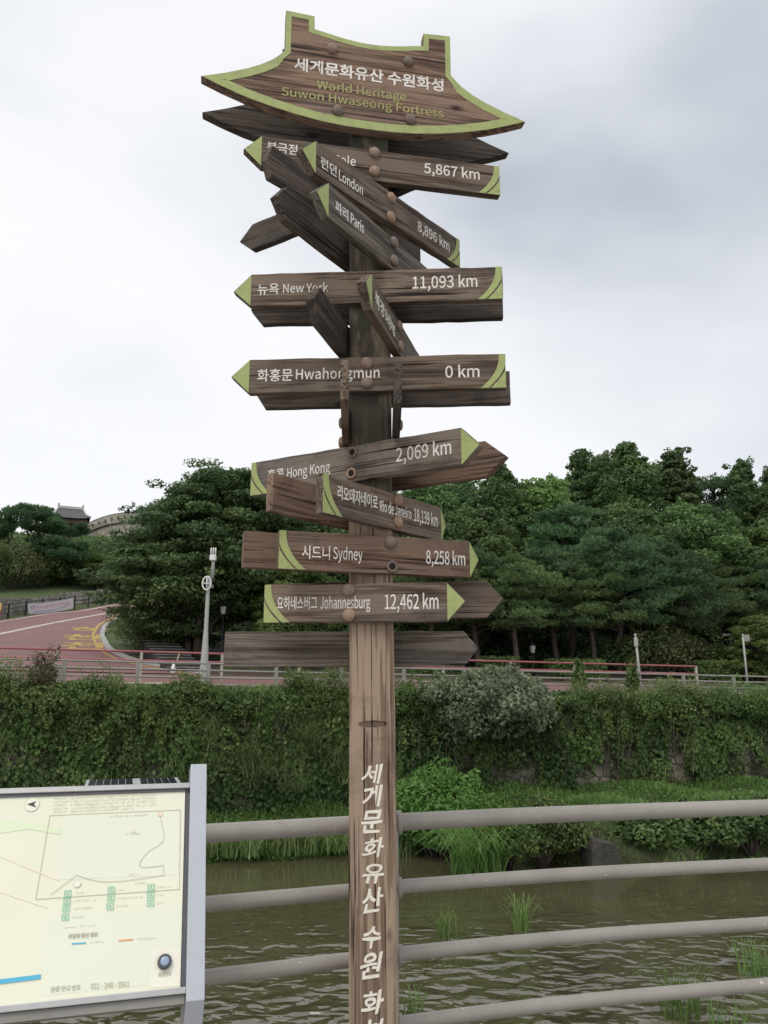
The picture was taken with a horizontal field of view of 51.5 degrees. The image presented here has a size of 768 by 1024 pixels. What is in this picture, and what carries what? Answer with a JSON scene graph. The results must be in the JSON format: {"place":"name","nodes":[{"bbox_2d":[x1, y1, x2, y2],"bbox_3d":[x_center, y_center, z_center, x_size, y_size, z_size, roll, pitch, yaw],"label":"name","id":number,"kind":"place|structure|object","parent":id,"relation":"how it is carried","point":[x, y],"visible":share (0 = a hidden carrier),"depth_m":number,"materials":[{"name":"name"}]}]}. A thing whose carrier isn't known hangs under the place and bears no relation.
{"place":"outdoors","nodes":[
{"label":"outdoors","id":0,"kind":"place"},
{"bbox_2d":[0,599,197,673],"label":"hill road","id":1,"kind":"structure","parent":0,"point":[54,634],"depth_m":46.67,"materials":[{"name":"asphalt"}]},
{"bbox_2d":[1,592,115,618],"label":"roadside fence","id":2,"kind":"object","parent":1,"relation":"on","point":[26,605],"visible":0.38,"depth_m":62.21,"materials":[{"name":"black metal"}]},
{"bbox_2d":[28,598,72,613],"bbox_3d":[-27.134,7.625,65.117,0.051,2.078,7.288,-1,-13,6],"label":"banner","id":3,"kind":"object","parent":2,"relation":"attached to","point":[50,607],"visible":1,"depth_m":64.91,"materials":[{"name":"fabric"}]},
{"bbox_2d":[60,627,106,649],"bbox_3d":[-18.201,7.572,48.376,2.526,2.177,12.741,4,-14,-18],"label":"road marking","id":4,"kind":"object","parent":1,"relation":"on","point":[98,644],"visible":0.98,"depth_m":46.67,"materials":[{"name":"yellow paint"}]},
{"bbox_2d":[100,617,198,673],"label":"kerb","id":5,"kind":"structure","parent":1,"relation":"on","point":[106,644],"depth_m":43.10,"materials":[{"name":"concrete"}]},
{"bbox_2d":[0,671,747,693],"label":"riverside road","id":6,"kind":"structure","parent":0,"point":[265,682],"depth_m":34.49,"materials":[{"name":"asphalt"}]},
{"bbox_2d":[199,548,216,682],"bbox_3d":[-6.355,3.763,28.558,0.500,5.040,0.500,0,-13,0],"label":"camera pole","id":7,"kind":"object","parent":6,"relation":"on","point":[204,651],"visible":0.92,"depth_m":28.54,"materials":[{"name":"grey metal"}]},
{"bbox_2d":[0,647,698,689],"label":"guard fence","id":8,"kind":"object","parent":6,"relation":"on","point":[222,658],"visible":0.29,"depth_m":29.90,"materials":[{"name":"grey metal"}]},
{"bbox_2d":[0,543,767,693],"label":"hillside terrain","id":9,"kind":"structure","parent":0,"point":[21,591],"depth_m":45.11,"materials":[{"name":"green plant"}]},
{"bbox_2d":[0,536,49,588],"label":"round shrub","id":10,"kind":"object","parent":9,"relation":"on","point":[25,562],"visible":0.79,"depth_m":77.41,"materials":[{"name":"green plant"}]},
{"bbox_2d":[0,501,63,585],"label":"old pine","id":11,"kind":"object","parent":9,"relation":"on","point":[28,514],"visible":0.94,"depth_m":79.96,"materials":[{"name":"green plant"}]},
{"bbox_2d":[15,545,71,587],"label":"round shrub","id":12,"kind":"object","parent":9,"relation":"on","point":[50,562],"visible":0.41,"depth_m":79.60,"materials":[{"name":"green plant"}]},
{"bbox_2d":[0,589,114,616],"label":"stepped wall","id":13,"kind":"structure","parent":9,"relation":"on","point":[57,596],"depth_m":65.33,"materials":[{"name":"grey stone"}]},
{"bbox_2d":[24,516,93,587],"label":"old pine","id":14,"kind":"object","parent":9,"relation":"on","point":[66,551],"visible":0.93,"depth_m":79.84,"materials":[{"name":"green plant"}]},
{"bbox_2d":[45,557,79,585],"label":"round shrub","id":15,"kind":"object","parent":9,"relation":"on","point":[69,574],"visible":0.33,"depth_m":81.36,"materials":[{"name":"green plant"}]},
{"bbox_2d":[53,503,90,538],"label":"gate pavilion","id":16,"kind":"structure","parent":9,"relation":"on","point":[72,514],"depth_m":129.21,"materials":[{"name":"grey tile"}]},
{"bbox_2d":[72,550,112,589],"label":"broadleaf tree","id":17,"kind":"object","parent":9,"relation":"on","point":[94,562],"visible":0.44,"depth_m":80.68,"materials":[{"name":"green plant"}]},
{"bbox_2d":[0,531,199,586],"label":"slope scrub","id":18,"kind":"object","parent":9,"relation":"on","point":[21,536],"visible":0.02,"depth_m":115.05,"materials":[{"name":"green plant"}]},
{"bbox_2d":[68,511,144,539],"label":"fortress wall","id":19,"kind":"structure","parent":9,"relation":"on","point":[103,525],"depth_m":133.09,"materials":[{"name":"stone"}]},
{"bbox_2d":[95,483,198,605],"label":"pine tree","id":20,"kind":"object","parent":9,"relation":"on","point":[142,524],"visible":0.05,"depth_m":44.78,"materials":[{"name":"green plant"}]},
{"bbox_2d":[134,635,199,671],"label":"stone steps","id":21,"kind":"structure","parent":9,"relation":"on","point":[150,645],"depth_m":39.21,"materials":[{"name":"grey stone"}]},
{"bbox_2d":[72,457,319,659],"bbox_3d":[-9.843,2.782,42.287,12.587,10.519,11.207,0,-13,0],"label":"broad tree","id":22,"kind":"object","parent":9,"relation":"on","point":[198,504],"visible":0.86,"depth_m":40.10,"materials":[{"name":"green plant"}]},
{"bbox_2d":[248,570,345,631],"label":"broadleaf tree","id":23,"kind":"object","parent":9,"relation":"on","point":[298,577],"visible":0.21,"depth_m":40.11,"materials":[{"name":"green plant"}]},
{"bbox_2d":[309,528,403,631],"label":"broadleaf tree","id":24,"kind":"object","parent":9,"relation":"on","point":[336,577],"visible":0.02,"depth_m":44.02,"materials":[{"name":"green plant"}]},
{"bbox_2d":[394,527,464,630],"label":"broadleaf tree","id":25,"kind":"object","parent":9,"relation":"on","point":[406,627],"visible":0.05,"depth_m":44.71,"materials":[{"name":"green plant"}]},
{"bbox_2d":[160,603,707,671],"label":"undergrowth","id":26,"kind":"object","parent":9,"relation":"on","point":[547,654],"visible":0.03,"depth_m":51.86,"materials":[{"name":"green plant"}]},
{"bbox_2d":[394,483,482,579],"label":"broadleaf tree","id":27,"kind":"object","parent":9,"relation":"on","point":[443,496],"visible":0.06,"depth_m":54.61,"materials":[{"name":"green plant"}]},
{"bbox_2d":[393,567,490,671],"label":"pine tree","id":28,"kind":"object","parent":9,"relation":"on","point":[423,579],"visible":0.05,"depth_m":41.42,"materials":[{"name":"green plant"}]},
{"bbox_2d":[451,480,481,508],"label":"tall tree","id":29,"kind":"object","parent":9,"relation":"on","point":[465,487],"visible":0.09,"depth_m":58.84,"materials":[{"name":"green plant"}]},
{"bbox_2d":[420,545,544,667],"bbox_3d":[4.786,5.247,42.968,7.014,7.143,6.948,1,-13,-3],"label":"pine tree","id":30,"kind":"object","parent":9,"relation":"on","point":[484,558],"visible":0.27,"depth_m":42.15,"materials":[{"name":"green plant"}]},
{"bbox_2d":[429,502,538,658],"bbox_3d":[5.432,4.325,48.646,9.124,9.986,8.996,8,-15,-32],"label":"broadleaf tree","id":31,"kind":"object","parent":9,"relation":"on","point":[500,537],"visible":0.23,"depth_m":47.34,"materials":[{"name":"green plant"}]},
{"bbox_2d":[475,655,522,675],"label":"clipped hedge","id":32,"kind":"object","parent":9,"relation":"on","point":[508,658],"visible":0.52,"depth_m":40.40,"materials":[{"name":"green plant"}]},
{"bbox_2d":[468,463,537,651],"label":"tall tree","id":33,"kind":"object","parent":9,"relation":"on","point":[499,491],"visible":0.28,"depth_m":53.60,"materials":[{"name":"green plant"}]},
{"bbox_2d":[459,550,574,666],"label":"pine tree","id":34,"kind":"object","parent":9,"relation":"on","point":[542,582],"visible":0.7,"depth_m":41.74,"materials":[{"name":"green plant"}]},
{"bbox_2d":[510,472,586,651],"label":"broadleaf tree","id":35,"kind":"object","parent":9,"relation":"on","point":[544,492],"visible":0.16,"depth_m":54.91,"materials":[{"name":"green plant"}]},
{"bbox_2d":[501,543,619,668],"bbox_3d":[9.520,5.464,45.289,7.126,7.587,7.059,-8,-15,30],"label":"pine tree","id":36,"kind":"object","parent":9,"relation":"on","point":[549,557],"visible":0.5,"depth_m":44.45,"materials":[{"name":"green plant"}]},
{"bbox_2d":[542,657,607,680],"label":"clipped hedge","id":37,"kind":"object","parent":9,"relation":"on","point":[567,667],"visible":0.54,"depth_m":41.23,"materials":[{"name":"green plant"}]},
{"bbox_2d":[521,502,636,658],"bbox_3d":[11.979,4.450,51.248,10.029,10.780,10.125,7,-15,-27],"label":"pine tree","id":38,"kind":"object","parent":9,"relation":"on","point":[547,529],"visible":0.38,"depth_m":50.96,"materials":[{"name":"green plant"}]},
{"bbox_2d":[557,448,603,508],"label":"conifer tree","id":39,"kind":"object","parent":9,"relation":"on","point":[583,481],"visible":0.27,"depth_m":64.85,"materials":[{"name":"green plant"}]},
{"bbox_2d":[527,554,647,674],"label":"pine tree","id":40,"kind":"object","parent":9,"relation":"on","point":[615,615],"visible":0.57,"depth_m":43.40,"materials":[{"name":"green plant"}]},
{"bbox_2d":[586,633,640,674],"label":"loose bush","id":41,"kind":"object","parent":9,"relation":"on","point":[606,653],"visible":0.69,"depth_m":44.41,"materials":[{"name":"green plant"}]},
{"bbox_2d":[564,498,685,648],"bbox_3d":[15.477,4.557,53.063,9.811,11.185,9.674,-9,-16,34],"label":"broadleaf tree","id":42,"kind":"object","parent":9,"relation":"on","point":[621,514],"visible":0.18,"depth_m":51.80,"materials":[{"name":"green plant"}]},
{"bbox_2d":[591,441,671,536],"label":"tall tree","id":43,"kind":"object","parent":9,"relation":"on","point":[632,483],"visible":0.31,"depth_m":62.12,"materials":[{"name":"green plant"}]},
{"bbox_2d":[573,520,702,675],"bbox_3d":[14.307,4.957,45.416,7.376,9.117,7.428,-5,-14,19],"label":"pine tree","id":44,"kind":"object","parent":9,"relation":"on","point":[619,546],"visible":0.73,"depth_m":44.17,"materials":[{"name":"green plant"}]},
{"bbox_2d":[613,624,675,677],"bbox_3d":[14.567,7.835,44.394,3.606,3.217,2.929,0,-13,0],"label":"loose bush","id":45,"kind":"object","parent":9,"relation":"on","point":[633,657],"visible":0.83,"depth_m":44.03,"materials":[{"name":"green plant"}]},
{"bbox_2d":[623,506,687,645],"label":"tall tree","id":46,"kind":"object","parent":9,"relation":"on","point":[654,518],"visible":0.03,"depth_m":53.03,"materials":[{"name":"green plant"}]},
{"bbox_2d":[601,533,710,671],"bbox_3d":[15.842,5.435,47.873,7.426,8.698,7.357,-7,-15,28],"label":"pine tree","id":47,"kind":"object","parent":9,"relation":"on","point":[653,540],"visible":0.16,"depth_m":46.60,"materials":[{"name":"green plant"}]},
{"bbox_2d":[638,620,708,676],"bbox_3d":[16.150,7.843,44.977,3.851,3.412,3.204,0,-13,0],"label":"loose bush","id":48,"kind":"object","parent":9,"relation":"on","point":[677,649],"visible":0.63,"depth_m":44.48,"materials":[{"name":"green plant"}]},
{"bbox_2d":[652,446,714,549],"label":"conifer tree","id":49,"kind":"object","parent":9,"relation":"on","point":[680,479],"visible":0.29,"depth_m":63.87,"materials":[{"name":"green plant"}]},
{"bbox_2d":[637,538,745,672],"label":"pine tree","id":50,"kind":"object","parent":9,"relation":"on","point":[686,559],"visible":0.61,"depth_m":46.10,"materials":[{"name":"green plant"}]},
{"bbox_2d":[669,627,727,672],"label":"loose bush","id":51,"kind":"object","parent":9,"relation":"on","point":[711,655],"visible":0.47,"depth_m":46.10,"materials":[{"name":"green plant"}]},
{"bbox_2d":[632,498,767,645],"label":"broadleaf tree","id":52,"kind":"object","parent":9,"relation":"on","point":[698,523],"visible":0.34,"depth_m":51.89,"materials":[{"name":"green plant"}]},
{"bbox_2d":[685,659,745,680],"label":"clipped hedge","id":53,"kind":"object","parent":9,"relation":"on","point":[701,665],"visible":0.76,"depth_m":44.10,"materials":[{"name":"green plant"}]},
{"bbox_2d":[677,557,767,646],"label":"pine tree","id":54,"kind":"object","parent":9,"relation":"on","point":[721,569],"visible":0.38,"depth_m":49.79,"materials":[{"name":"green plant"}]},
{"bbox_2d":[697,471,761,526],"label":"pine tree","id":55,"kind":"object","parent":9,"relation":"on","point":[714,482],"visible":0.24,"depth_m":67.10,"materials":[{"name":"green plant"}]},
{"bbox_2d":[700,509,765,633],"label":"tall tree","id":56,"kind":"object","parent":9,"relation":"on","point":[742,528],"visible":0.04,"depth_m":55.79,"materials":[{"name":"green plant"}]},
{"bbox_2d":[719,456,767,532],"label":"conifer tree","id":57,"kind":"object","parent":9,"relation":"on","point":[742,472],"visible":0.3,"depth_m":66.54,"materials":[{"name":"green plant"}]},
{"bbox_2d":[723,613,767,683],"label":"bush","id":58,"kind":"object","parent":9,"relation":"on","point":[755,629],"visible":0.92,"depth_m":44.06,"materials":[{"name":"green plant"}]},
{"bbox_2d":[727,558,767,616],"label":"pine tree","id":59,"kind":"object","parent":9,"relation":"on","point":[759,594],"visible":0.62,"depth_m":50.26,"materials":[{"name":"green plant"}]},
{"bbox_2d":[727,523,767,610],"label":"broadleaf tree","id":60,"kind":"object","parent":9,"relation":"on","point":[762,545],"visible":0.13,"depth_m":53.83,"materials":[{"name":"green plant"}]},
{"bbox_2d":[740,485,767,543],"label":"broadleaf tree","id":61,"kind":"object","parent":9,"relation":"on","point":[762,519],"visible":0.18,"depth_m":64.17,"materials":[{"name":"green plant"}]},
{"bbox_2d":[0,0,767,533],"label":"sky","id":62,"kind":"structure","parent":0,"point":[626,229],"materials":[{"name":"white"}]},
{"bbox_2d":[22,852,767,1023],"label":"river water","id":63,"kind":"structure","parent":0,"point":[257,935],"depth_m":15.08,"materials":[{"name":"liquid"}]},
{"bbox_2d":[401,824,559,874],"bbox_3d":[2.467,8.953,21.364,4.845,1.365,4.599,0,-13,0],"label":"reed clump","id":64,"kind":"object","parent":63,"relation":"on","point":[474,858],"visible":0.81,"depth_m":20.98,"materials":[{"name":"green plant"}]},
{"bbox_2d":[420,902,468,940],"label":"water grass","id":65,"kind":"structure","parent":0,"point":[444,922],"depth_m":15.45,"materials":[{"name":"green plant"}]},
{"bbox_2d":[206,774,767,864],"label":"river bank","id":66,"kind":"structure","parent":0,"point":[571,856],"depth_m":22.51,"materials":[{"name":"green plant"}]},
{"bbox_2d":[220,816,287,858],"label":"reed clump","id":67,"kind":"object","parent":66,"relation":"on","point":[251,845],"visible":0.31,"depth_m":22.67,"materials":[{"name":"green plant"}]},
{"bbox_2d":[262,816,327,856],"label":"reed clump","id":68,"kind":"object","parent":66,"relation":"on","point":[291,843],"visible":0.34,"depth_m":23.09,"materials":[{"name":"green plant"}]},
{"bbox_2d":[302,815,348,854],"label":"reed clump","id":69,"kind":"object","parent":66,"relation":"on","point":[334,842],"visible":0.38,"depth_m":23.44,"materials":[{"name":"green plant"}]},
{"bbox_2d":[0,696,767,812],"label":"retaining wall","id":70,"kind":"structure","parent":66,"relation":"on","point":[602,767],"depth_m":28.29,"materials":[{"name":"stone"}]},
{"bbox_2d":[0,651,37,706],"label":"wall top bush","id":71,"kind":"object","parent":70,"relation":"on","point":[5,679],"visible":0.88,"depth_m":24.35,"materials":[{"name":"green plant"}]},
{"bbox_2d":[24,643,60,710],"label":"wall top bush","id":72,"kind":"object","parent":70,"relation":"on","point":[47,669],"visible":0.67,"depth_m":24.66,"materials":[{"name":"green plant"}]},
{"bbox_2d":[66,658,129,714],"bbox_3d":[-9.012,5.505,25.034,2.157,1.816,1.168,0,-13,0],"label":"wall top bush","id":73,"kind":"object","parent":70,"relation":"on","point":[111,679],"visible":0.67,"depth_m":24.81,"materials":[{"name":"green plant"}]},
{"bbox_2d":[161,668,214,707],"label":"wall top bush","id":74,"kind":"object","parent":70,"relation":"on","point":[196,681],"visible":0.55,"depth_m":25.62,"materials":[{"name":"green plant"}]},
{"bbox_2d":[278,667,323,721],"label":"wall top bush","id":75,"kind":"object","parent":70,"relation":"on","point":[298,680],"visible":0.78,"depth_m":26.43,"materials":[{"name":"green plant"}]},
{"bbox_2d":[313,667,348,719],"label":"wall top bush","id":76,"kind":"object","parent":70,"relation":"on","point":[330,680],"visible":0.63,"depth_m":26.68,"materials":[{"name":"green plant"}]},
{"bbox_2d":[0,686,695,788],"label":"ivy","id":77,"kind":"object","parent":70,"relation":"attached to","point":[150,731],"visible":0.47,"depth_m":25.70,"materials":[{"name":"plant"}]},
{"bbox_2d":[0,681,765,705],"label":"wall top creeper","id":78,"kind":"object","parent":70,"relation":"on","point":[279,696],"depth_m":26.31,"materials":[{"name":"green plant"}]},
{"bbox_2d":[0,677,767,818],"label":"ivy","id":79,"kind":"object","parent":70,"relation":"attached to","point":[55,767],"depth_m":26.16,"materials":[{"name":"green plant"}]},
{"bbox_2d":[0,680,767,775],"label":"hanging creeper","id":80,"kind":"object","parent":70,"relation":"hanging from","point":[46,720],"visible":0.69,"depth_m":25.34,"materials":[{"name":"green plant"}]},
{"bbox_2d":[0,665,767,702],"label":"wall top weeds","id":81,"kind":"object","parent":70,"relation":"on","point":[580,688],"depth_m":27.88,"materials":[{"name":"green plant"}]},
{"bbox_2d":[395,669,423,712],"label":"wall top bush","id":82,"kind":"object","parent":70,"relation":"on","point":[401,688],"visible":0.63,"depth_m":27.27,"materials":[{"name":"green plant"}]},
{"bbox_2d":[416,662,555,743],"bbox_3d":[3.397,6.631,27.630,4.842,2.810,3.315,0,-13,0],"label":"silvery bush","id":83,"kind":"object","parent":70,"relation":"on","point":[493,702],"visible":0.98,"depth_m":26.87,"materials":[{"name":"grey plant"}]},
{"bbox_2d":[582,674,637,716],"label":"wall top bush","id":84,"kind":"object","parent":70,"relation":"on","point":[611,690],"visible":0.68,"depth_m":29.19,"materials":[{"name":"green plant"}]},
{"bbox_2d":[654,672,714,722],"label":"wall top bush","id":85,"kind":"object","parent":70,"relation":"on","point":[689,687],"visible":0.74,"depth_m":30.04,"materials":[{"name":"green plant"}]},
{"bbox_2d":[698,673,767,720],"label":"wall top bush","id":86,"kind":"object","parent":70,"relation":"on","point":[748,688],"visible":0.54,"depth_m":30.59,"materials":[{"name":"green plant"}]},
{"bbox_2d":[396,754,501,856],"bbox_3d":[1.579,9.052,23.933,4.033,3.369,3.014,0,-13,0],"label":"fresh green bush","id":87,"kind":"object","parent":66,"relation":"on","point":[424,794],"visible":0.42,"depth_m":23.69,"materials":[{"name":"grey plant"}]},
{"bbox_2d":[206,774,767,865],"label":"bank weeds","id":88,"kind":"object","parent":66,"relation":"on","point":[657,796],"visible":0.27,"depth_m":26.01,"materials":[{"name":"green plant"}]},
{"bbox_2d":[458,802,547,869],"bbox_3d":[3.328,8.887,21.883,2.626,1.775,1.787,0,-13,0],"label":"waterside bush","id":89,"kind":"object","parent":66,"relation":"on","point":[513,859],"visible":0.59,"depth_m":21.47,"materials":[{"name":"green plant"}]},
{"bbox_2d":[507,791,593,867],"bbox_3d":[4.287,8.858,22.323,2.897,2.031,1.966,3,-13,-11],"label":"waterside bush","id":90,"kind":"object","parent":66,"relation":"on","point":[565,837],"visible":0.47,"depth_m":21.82,"materials":[{"name":"green plant"}]},
{"bbox_2d":[581,837,620,866],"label":"rock","id":91,"kind":"structure","parent":66,"relation":"on","point":[599,852],"depth_m":21.67,"materials":[{"name":"grey stone"}]},
{"bbox_2d":[614,799,694,850],"bbox_3d":[7.671,9.113,22.871,2.490,1.675,1.726,0,-13,0],"label":"ivy mound","id":92,"kind":"object","parent":66,"relation":"on","point":[650,832],"visible":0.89,"depth_m":22.36,"materials":[{"name":"green plant"}]},
{"bbox_2d":[676,794,749,853],"bbox_3d":[9.227,9.103,23.110,2.570,1.805,1.611,0,-13,0],"label":"ivy mound","id":93,"kind":"object","parent":66,"relation":"on","point":[716,831],"visible":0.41,"depth_m":22.64,"materials":[{"name":"green plant"}]},
{"bbox_2d":[709,792,767,855],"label":"ivy mound","id":94,"kind":"object","parent":66,"relation":"on","point":[756,826],"visible":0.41,"depth_m":23.13,"materials":[{"name":"green plant"}]},
{"bbox_2d":[494,888,543,931],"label":"water grass","id":95,"kind":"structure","parent":0,"point":[523,922],"depth_m":16.14,"materials":[{"name":"green plant"}]},
{"bbox_2d":[613,957,736,1023],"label":"water grass","id":96,"kind":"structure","parent":0,"point":[679,1010],"depth_m":11.71,"materials":[{"name":"green plant"}]},
{"bbox_2d":[706,995,767,1023],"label":"water grass","id":97,"kind":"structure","parent":0,"point":[713,1021],"depth_m":11.19,"materials":[{"name":"green plant"}]},
{"bbox_2d":[723,936,767,978],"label":"water grass","id":98,"kind":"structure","parent":0,"point":[756,959],"depth_m":13.54,"materials":[{"name":"green plant"}]},
{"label":"riverside pavement","id":99,"kind":"structure","parent":0,"visible":0},
{"bbox_2d":[0,658,767,694],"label":"riverside fence","id":100,"kind":"object","parent":99,"relation":"on","point":[64,667],"visible":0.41,"depth_m":27.27,"materials":[{"name":"red metal"}]},
{"bbox_2d":[569,656,587,690],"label":"climbing creeper","id":101,"kind":"object","parent":100,"relation":"attached to","point":[577,670],"visible":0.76,"depth_m":30.04,"materials":[{"name":"green plant"}]},
{"bbox_2d":[624,659,640,691],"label":"climbing creeper","id":102,"kind":"object","parent":100,"relation":"attached to","point":[633,678],"visible":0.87,"depth_m":30.56,"materials":[{"name":"green plant"}]},
{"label":"promenade ground","id":103,"kind":"structure","parent":0,"visible":0},
{"bbox_2d":[0,764,206,1023],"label":"map board","id":104,"kind":"object","parent":103,"relation":"on","point":[102,895],"visible":1,"depth_m":1.94,"materials":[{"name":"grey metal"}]},
{"bbox_2d":[201,10,524,1023],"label":"fingerpost","id":105,"kind":"object","parent":103,"relation":"on","point":[349,146],"visible":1,"depth_m":2.64,"materials":[{"name":"brown wood"}]},
{"bbox_2d":[205,799,767,1023],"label":"metal railing","id":106,"kind":"object","parent":103,"relation":"on","point":[265,829],"visible":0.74,"depth_m":2.63,"materials":[{"name":"grey metal"}]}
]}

